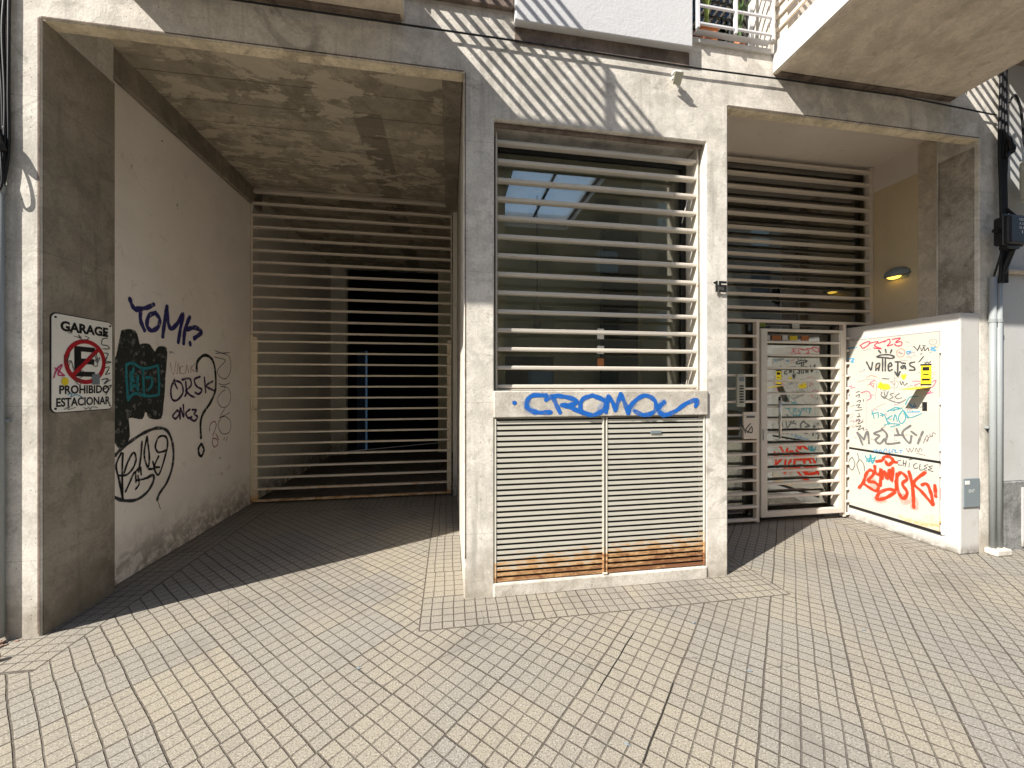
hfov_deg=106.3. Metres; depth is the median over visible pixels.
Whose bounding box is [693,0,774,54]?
balcony railing
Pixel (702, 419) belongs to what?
louvre door
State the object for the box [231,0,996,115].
facade cable
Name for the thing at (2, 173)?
cable loop
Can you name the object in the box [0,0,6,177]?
riser cable
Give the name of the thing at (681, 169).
window
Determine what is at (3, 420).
conduit
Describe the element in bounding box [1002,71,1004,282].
riser cable
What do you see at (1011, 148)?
cable splice
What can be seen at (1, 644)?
rubble
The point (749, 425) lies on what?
letter box
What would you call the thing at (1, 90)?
riser cable
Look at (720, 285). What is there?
house number
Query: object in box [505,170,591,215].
sky
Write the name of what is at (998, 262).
thin cable drop
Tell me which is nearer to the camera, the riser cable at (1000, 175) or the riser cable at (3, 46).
the riser cable at (3, 46)
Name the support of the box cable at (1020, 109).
attached to the service box at (1021, 180)
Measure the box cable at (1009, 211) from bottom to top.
0.198 m
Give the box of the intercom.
[736,374,744,406]
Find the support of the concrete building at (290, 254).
on the pavement
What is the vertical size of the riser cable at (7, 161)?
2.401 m
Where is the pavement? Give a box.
[0,493,1023,767]
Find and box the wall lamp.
[883,267,910,281]
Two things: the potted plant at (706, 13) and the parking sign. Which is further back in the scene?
the potted plant at (706, 13)
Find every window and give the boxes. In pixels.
[437,0,513,11]
[497,147,685,388]
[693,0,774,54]
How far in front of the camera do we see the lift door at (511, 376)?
7.04 m
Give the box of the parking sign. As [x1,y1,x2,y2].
[50,313,112,412]
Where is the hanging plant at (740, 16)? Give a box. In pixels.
[729,0,750,44]
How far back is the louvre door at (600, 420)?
2.97 m
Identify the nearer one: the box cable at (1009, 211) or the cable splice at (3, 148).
the cable splice at (3, 148)
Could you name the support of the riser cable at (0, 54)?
attached to the concrete building at (290, 254)
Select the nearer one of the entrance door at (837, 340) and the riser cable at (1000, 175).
the riser cable at (1000, 175)
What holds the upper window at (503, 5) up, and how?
in the concrete building at (290, 254)
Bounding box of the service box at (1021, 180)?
[1019,161,1023,202]
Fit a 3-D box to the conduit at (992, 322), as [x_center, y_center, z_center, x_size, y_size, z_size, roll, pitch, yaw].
[4.525,0.285,3.617,0.084,2.570,0.061,0,0,-9]
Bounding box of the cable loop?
[0,151,3,189]
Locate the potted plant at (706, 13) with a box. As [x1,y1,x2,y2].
[693,0,719,39]
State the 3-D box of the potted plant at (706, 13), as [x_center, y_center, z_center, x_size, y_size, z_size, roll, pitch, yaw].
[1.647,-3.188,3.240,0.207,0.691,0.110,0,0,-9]
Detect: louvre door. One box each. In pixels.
[494,417,603,582]
[605,415,704,572]
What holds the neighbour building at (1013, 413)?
on the pavement
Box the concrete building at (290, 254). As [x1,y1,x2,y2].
[0,0,1023,639]
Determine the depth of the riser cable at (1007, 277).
3.61 m
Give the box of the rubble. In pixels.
[0,639,19,647]
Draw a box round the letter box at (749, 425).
[738,412,757,438]
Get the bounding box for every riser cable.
[0,0,2,133]
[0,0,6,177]
[0,8,0,132]
[4,0,10,185]
[997,72,1003,282]
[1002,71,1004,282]
[1005,69,1008,282]
[1005,70,1008,280]
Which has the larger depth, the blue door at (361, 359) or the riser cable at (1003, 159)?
the blue door at (361, 359)
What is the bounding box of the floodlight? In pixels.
[671,70,683,84]
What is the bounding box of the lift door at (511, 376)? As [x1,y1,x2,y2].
[505,356,553,383]
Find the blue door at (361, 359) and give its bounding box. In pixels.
[357,351,367,449]
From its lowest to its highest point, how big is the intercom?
0.365 m
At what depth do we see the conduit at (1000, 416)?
3.61 m
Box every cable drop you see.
[993,249,1002,275]
[1002,250,1015,274]
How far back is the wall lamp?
4.33 m
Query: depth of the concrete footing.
3.57 m
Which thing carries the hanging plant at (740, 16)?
on the concrete building at (290, 254)
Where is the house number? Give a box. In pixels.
[713,281,726,291]
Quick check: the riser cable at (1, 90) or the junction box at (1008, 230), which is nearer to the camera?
the riser cable at (1, 90)
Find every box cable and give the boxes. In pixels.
[1006,207,1016,214]
[1008,94,1023,147]
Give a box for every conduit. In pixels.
[0,181,10,637]
[984,277,997,548]
[994,276,1002,547]
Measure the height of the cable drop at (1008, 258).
0.226 m
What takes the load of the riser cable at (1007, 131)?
attached to the concrete building at (290, 254)
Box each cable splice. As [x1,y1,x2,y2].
[0,133,6,151]
[1001,129,1015,158]
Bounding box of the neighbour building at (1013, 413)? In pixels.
[1003,60,1023,549]
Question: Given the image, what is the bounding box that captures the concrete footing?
[984,547,1011,556]
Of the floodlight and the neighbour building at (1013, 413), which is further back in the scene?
the neighbour building at (1013, 413)
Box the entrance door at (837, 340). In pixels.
[759,328,843,517]
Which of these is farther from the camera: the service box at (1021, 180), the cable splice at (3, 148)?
the service box at (1021, 180)
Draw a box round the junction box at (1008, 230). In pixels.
[991,214,1023,250]
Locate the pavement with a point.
(252, 635)

